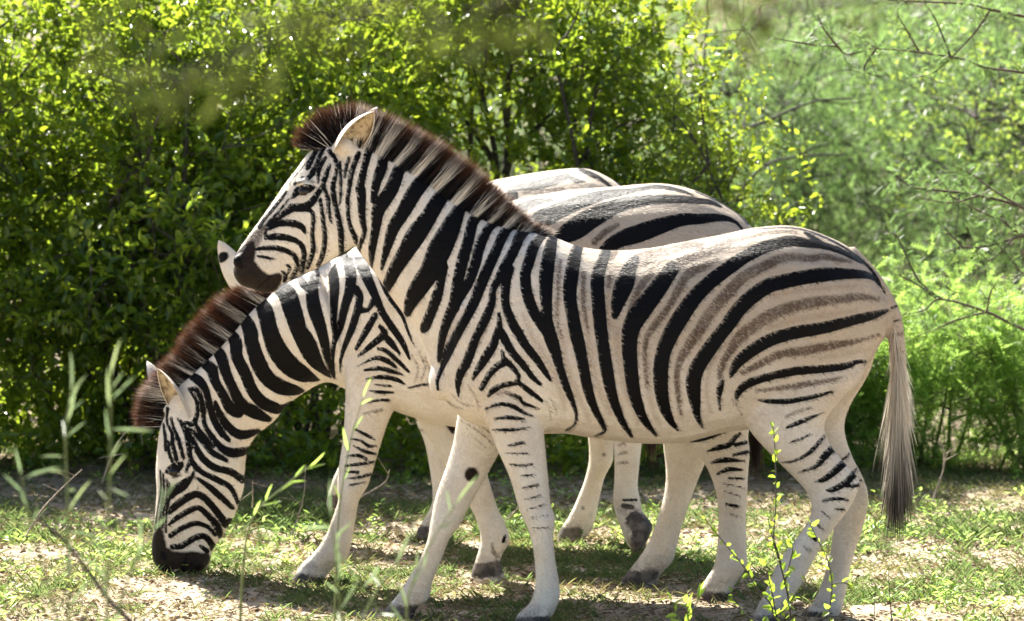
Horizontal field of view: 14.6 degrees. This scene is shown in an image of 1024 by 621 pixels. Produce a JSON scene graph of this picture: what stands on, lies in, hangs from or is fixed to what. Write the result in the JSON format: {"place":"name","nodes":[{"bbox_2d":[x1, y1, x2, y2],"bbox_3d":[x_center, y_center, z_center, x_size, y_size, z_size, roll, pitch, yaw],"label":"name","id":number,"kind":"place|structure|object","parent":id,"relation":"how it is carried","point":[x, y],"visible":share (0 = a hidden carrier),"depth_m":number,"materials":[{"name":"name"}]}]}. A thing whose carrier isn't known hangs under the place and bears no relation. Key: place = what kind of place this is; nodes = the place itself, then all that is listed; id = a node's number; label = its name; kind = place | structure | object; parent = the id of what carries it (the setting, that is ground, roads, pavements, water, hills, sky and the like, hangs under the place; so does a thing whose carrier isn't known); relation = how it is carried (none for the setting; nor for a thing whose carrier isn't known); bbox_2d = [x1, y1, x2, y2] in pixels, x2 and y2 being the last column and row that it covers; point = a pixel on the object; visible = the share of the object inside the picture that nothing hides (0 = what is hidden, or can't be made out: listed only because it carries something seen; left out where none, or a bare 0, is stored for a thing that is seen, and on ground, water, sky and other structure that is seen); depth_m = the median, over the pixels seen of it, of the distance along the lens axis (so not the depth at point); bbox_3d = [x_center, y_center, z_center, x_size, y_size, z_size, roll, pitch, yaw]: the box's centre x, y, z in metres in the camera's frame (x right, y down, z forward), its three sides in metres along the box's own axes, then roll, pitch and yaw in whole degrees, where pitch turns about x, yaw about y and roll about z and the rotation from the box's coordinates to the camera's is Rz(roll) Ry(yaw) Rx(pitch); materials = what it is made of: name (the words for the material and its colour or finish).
{"place":"outdoors","nodes":[
{"label":"outdoors","id":0,"kind":"place"},
{"bbox_2d":[0,446,1023,620],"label":"grass","id":1,"kind":"structure","parent":0,"point":[324,512],"depth_m":15.39,"materials":[{"name":"green plant"}]},
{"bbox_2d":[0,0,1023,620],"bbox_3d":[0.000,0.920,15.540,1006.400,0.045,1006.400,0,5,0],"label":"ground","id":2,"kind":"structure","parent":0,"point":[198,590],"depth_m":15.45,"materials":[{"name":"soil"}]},
{"bbox_2d":[3,352,97,620],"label":"tall weed","id":3,"kind":"object","parent":2,"relation":"on","point":[65,436],"visible":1,"depth_m":9.14,"materials":[{"name":"green plant"}]},
{"bbox_2d":[30,512,132,620],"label":"dead stick","id":4,"kind":"object","parent":2,"relation":"on","point":[124,615],"visible":0.88,"depth_m":9.28,"materials":[{"name":"brown plant"}]},
{"bbox_2d":[0,0,193,457],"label":"shrub","id":5,"kind":"object","parent":2,"relation":"on","point":[13,91],"visible":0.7,"depth_m":17.92,"materials":[{"name":"green plant"}]},
{"bbox_2d":[100,424,142,482],"bbox_3d":[-1.607,0.586,16.705,0.200,0.267,0.115,-2,6,-26],"label":"dry twig","id":6,"kind":"object","parent":2,"relation":"on","point":[115,455],"visible":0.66,"depth_m":16.71,"materials":[{"name":"wood"}]},
{"bbox_2d":[80,339,178,620],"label":"tall weed","id":7,"kind":"object","parent":2,"relation":"on","point":[155,526],"visible":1,"depth_m":8.86,"materials":[{"name":"green plant"}]},
{"bbox_2d":[0,0,301,460],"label":"shrub","id":8,"kind":"object","parent":2,"relation":"on","point":[36,152],"visible":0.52,"depth_m":18.09,"materials":[{"name":"green plant"}]},
{"bbox_2d":[0,0,302,404],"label":"shrub","id":9,"kind":"object","parent":2,"relation":"on","point":[87,44],"visible":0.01,"depth_m":20.78,"materials":[{"name":"green plant"}]},
{"bbox_2d":[2,0,363,466],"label":"shrub","id":10,"kind":"object","parent":2,"relation":"on","point":[207,223],"visible":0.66,"depth_m":17.86,"materials":[{"name":"green plant"}]},
{"bbox_2d":[241,480,267,507],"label":"dry twig","id":11,"kind":"object","parent":2,"relation":"on","point":[252,492],"visible":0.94,"depth_m":15.70,"materials":[{"name":"wood"}]},
{"bbox_2d":[71,0,481,447],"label":"shrub","id":12,"kind":"object","parent":2,"relation":"on","point":[382,94],"visible":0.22,"depth_m":18.21,"materials":[{"name":"green plant"}]},
{"bbox_2d":[239,452,324,620],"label":"tall weed","id":13,"kind":"object","parent":2,"relation":"on","point":[298,473],"visible":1,"depth_m":11.02,"materials":[{"name":"green plant"}]},
{"bbox_2d":[281,468,310,535],"bbox_3d":[-0.848,0.753,15.803,0.120,0.265,0.178,0,5,0],"label":"dry twig","id":14,"kind":"object","parent":2,"relation":"on","point":[300,507],"visible":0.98,"depth_m":15.78,"materials":[{"name":"wood"}]},
{"bbox_2d":[333,378,370,620],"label":"tall weed","id":15,"kind":"object","parent":2,"relation":"on","point":[346,444],"visible":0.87,"depth_m":11.09,"materials":[{"name":"green plant"}]},
{"bbox_2d":[302,481,414,620],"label":"tall weed","id":16,"kind":"object","parent":2,"relation":"on","point":[337,555],"visible":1,"depth_m":9.43,"materials":[{"name":"green plant"}]},
{"bbox_2d":[361,457,389,496],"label":"dry twig","id":17,"kind":"object","parent":2,"relation":"on","point":[378,486],"visible":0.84,"depth_m":16.30,"materials":[{"name":"wood"}]},
{"bbox_2d":[238,0,529,437],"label":"shrub","id":18,"kind":"object","parent":2,"relation":"on","point":[440,100],"visible":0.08,"depth_m":18.78,"materials":[{"name":"green plant"}]},
{"bbox_2d":[0,341,785,483],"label":"undergrowth","id":19,"kind":"object","parent":2,"relation":"on","point":[28,431],"visible":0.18,"depth_m":17.82,"materials":[{"name":"green plant"}]},
{"bbox_2d":[340,474,478,620],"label":"tall weed","id":20,"kind":"object","parent":2,"relation":"on","point":[418,567],"visible":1,"depth_m":9.57,"materials":[{"name":"green plant"}]},
{"bbox_2d":[217,168,661,551],"bbox_3d":[-0.258,0.169,15.778,1.880,1.492,0.536,3,6,27],"label":"zebra","id":21,"kind":"object","parent":2,"relation":"on","point":[635,524],"visible":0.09,"depth_m":15.47,"materials":[{"name":"fur"}]},
{"bbox_2d":[131,183,764,602],"bbox_3d":[-0.246,0.274,14.621,2.412,1.507,0.583,1,5,17],"label":"zebra","id":22,"kind":"object","parent":2,"relation":"on","point":[237,371],"visible":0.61,"depth_m":14.57,"materials":[{"name":"fur"}]},
{"bbox_2d":[72,0,897,143],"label":"tree","id":23,"kind":"object","parent":2,"relation":"on","point":[271,83],"visible":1,"depth_m":4.49,"materials":[{"name":"green plant"}]},
{"bbox_2d":[327,0,666,433],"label":"tree","id":24,"kind":"object","parent":2,"relation":"on","point":[524,10],"visible":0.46,"depth_m":19.09,"materials":[{"name":"green plant"}]},
{"bbox_2d":[0,467,1022,620],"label":"clods","id":25,"kind":"object","parent":2,"relation":"on","point":[797,602],"visible":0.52,"depth_m":14.98,"materials":[{"name":"soil"}]},
{"bbox_2d":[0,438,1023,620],"bbox_3d":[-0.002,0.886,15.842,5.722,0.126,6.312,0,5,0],"label":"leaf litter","id":26,"kind":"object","parent":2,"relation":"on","point":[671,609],"visible":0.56,"depth_m":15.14,"materials":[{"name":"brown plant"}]},
{"bbox_2d":[0,461,1023,620],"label":"ground cover","id":27,"kind":"object","parent":2,"relation":"on","point":[755,549],"visible":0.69,"depth_m":15.38,"materials":[{"name":"green plant"}]},
{"bbox_2d":[19,469,81,536],"bbox_3d":[-1.800,0.746,15.566,0.259,0.262,0.068,-2,5,-24],"label":"dry twig","id":28,"kind":"object","parent":27,"relation":"on","point":[26,535],"visible":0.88,"depth_m":15.55,"materials":[{"name":"wood"}]},
{"bbox_2d":[0,0,1023,260],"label":"thicket","id":29,"kind":"object","parent":2,"relation":"on","point":[696,52],"visible":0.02,"depth_m":31.58,"materials":[{"name":"green plant"}]},
{"bbox_2d":[489,163,612,180],"bbox_3d":[-0.159,-0.113,20.311,1.427,1.319,1.149,0,5,0],"label":"shrub","id":30,"kind":"object","parent":2,"relation":"on","point":[532,164],"depth_m":20.25,"materials":[{"name":"green plant"}]},
{"bbox_2d":[233,98,923,620],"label":"zebra","id":31,"kind":"object","parent":2,"relation":"on","point":[531,332],"visible":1,"depth_m":13.56,"materials":[{"name":"fur"}]},
{"bbox_2d":[330,0,831,193],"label":"acacia","id":32,"kind":"object","parent":2,"relation":"on","point":[512,172],"visible":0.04,"depth_m":25.90,"materials":[{"name":"green plant"}]},
{"bbox_2d":[546,435,663,463],"bbox_3d":[0.601,0.335,18.300,1.398,0.970,1.449,-3,6,-31],"label":"leafy bush","id":33,"kind":"object","parent":2,"relation":"on","point":[587,456],"depth_m":18.30,"materials":[{"name":"green plant"}]},
{"bbox_2d":[462,0,806,225],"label":"shrub","id":34,"kind":"object","parent":2,"relation":"on","point":[615,76],"visible":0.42,"depth_m":18.67,"materials":[{"name":"green plant"}]},
{"bbox_2d":[665,581,704,620],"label":"seedling","id":35,"kind":"object","parent":2,"relation":"on","point":[700,591],"visible":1,"depth_m":12.60,"materials":[{"name":"green plant"}]},
{"bbox_2d":[588,2,823,227],"bbox_3d":[0.840,-0.376,18.417,1.444,2.146,1.618,0,5,0],"label":"shrub","id":36,"kind":"object","parent":2,"relation":"on","point":[686,136],"visible":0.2,"depth_m":18.33,"materials":[{"name":"green plant"}]},
{"bbox_2d":[484,0,977,244],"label":"acacia","id":37,"kind":"object","parent":2,"relation":"on","point":[679,14],"visible":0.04,"depth_m":28.86,"materials":[{"name":"green plant"}]},
{"bbox_2d":[702,422,858,620],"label":"sapling","id":38,"kind":"object","parent":2,"relation":"on","point":[769,608],"visible":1,"depth_m":12.61,"materials":[{"name":"green plant"}]},
{"bbox_2d":[547,0,1023,355],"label":"acacia","id":39,"kind":"object","parent":2,"relation":"on","point":[801,187],"visible":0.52,"depth_m":22.76,"materials":[{"name":"green plant"}]},
{"bbox_2d":[671,0,1023,322],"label":"acacia","id":40,"kind":"object","parent":2,"relation":"on","point":[860,17],"visible":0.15,"depth_m":25.85,"materials":[{"name":"green plant"}]},
{"bbox_2d":[677,0,1023,252],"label":"acacia","id":41,"kind":"object","parent":2,"relation":"on","point":[1022,4],"visible":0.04,"depth_m":30.63,"materials":[{"name":"green plant"}]},
{"bbox_2d":[869,565,896,620],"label":"seedling","id":42,"kind":"object","parent":2,"relation":"on","point":[872,615],"visible":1,"depth_m":13.39,"materials":[{"name":"green plant"}]},
{"bbox_2d":[762,0,1023,339],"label":"acacia","id":43,"kind":"object","parent":2,"relation":"on","point":[1017,22],"visible":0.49,"depth_m":23.39,"materials":[{"name":"green plant"}]},
{"bbox_2d":[766,0,1023,337],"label":"thorn tree","id":44,"kind":"object","parent":2,"relation":"on","point":[977,194],"visible":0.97,"depth_m":16.92,"materials":[{"name":"green plant"}]},
{"bbox_2d":[776,214,1023,473],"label":"leafy bush","id":45,"kind":"object","parent":2,"relation":"on","point":[913,356],"visible":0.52,"depth_m":17.89,"materials":[{"name":"green plant"}]},
{"bbox_2d":[844,246,990,467],"bbox_3d":[1.466,0.285,18.222,1.440,1.108,1.079,-3,6,-33],"label":"leafy bush","id":46,"kind":"object","parent":2,"relation":"on","point":[850,431],"visible":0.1,"depth_m":18.07,"materials":[{"name":"green plant"}]},
{"bbox_2d":[819,0,1023,371],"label":"tree","id":47,"kind":"object","parent":2,"relation":"on","point":[972,113],"visible":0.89,"depth_m":21.95,"materials":[{"name":"green plant"}]},
{"bbox_2d":[914,526,944,544],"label":"dry twig","id":48,"kind":"object","parent":2,"relation":"on","point":[930,538],"visible":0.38,"depth_m":15.54,"materials":[{"name":"beige wood"}]},
{"bbox_2d":[932,441,957,501],"bbox_3d":[1.800,0.687,16.730,0.111,0.278,0.056,1,5,14],"label":"dry twig","id":49,"kind":"object","parent":2,"relation":"on","point":[944,458],"visible":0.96,"depth_m":16.73,"materials":[{"name":"wood"}]},
{"bbox_2d":[882,228,1023,475],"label":"leafy bush","id":50,"kind":"object","parent":2,"relation":"on","point":[987,406],"visible":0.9,"depth_m":17.77,"materials":[{"name":"green plant"}]}
]}

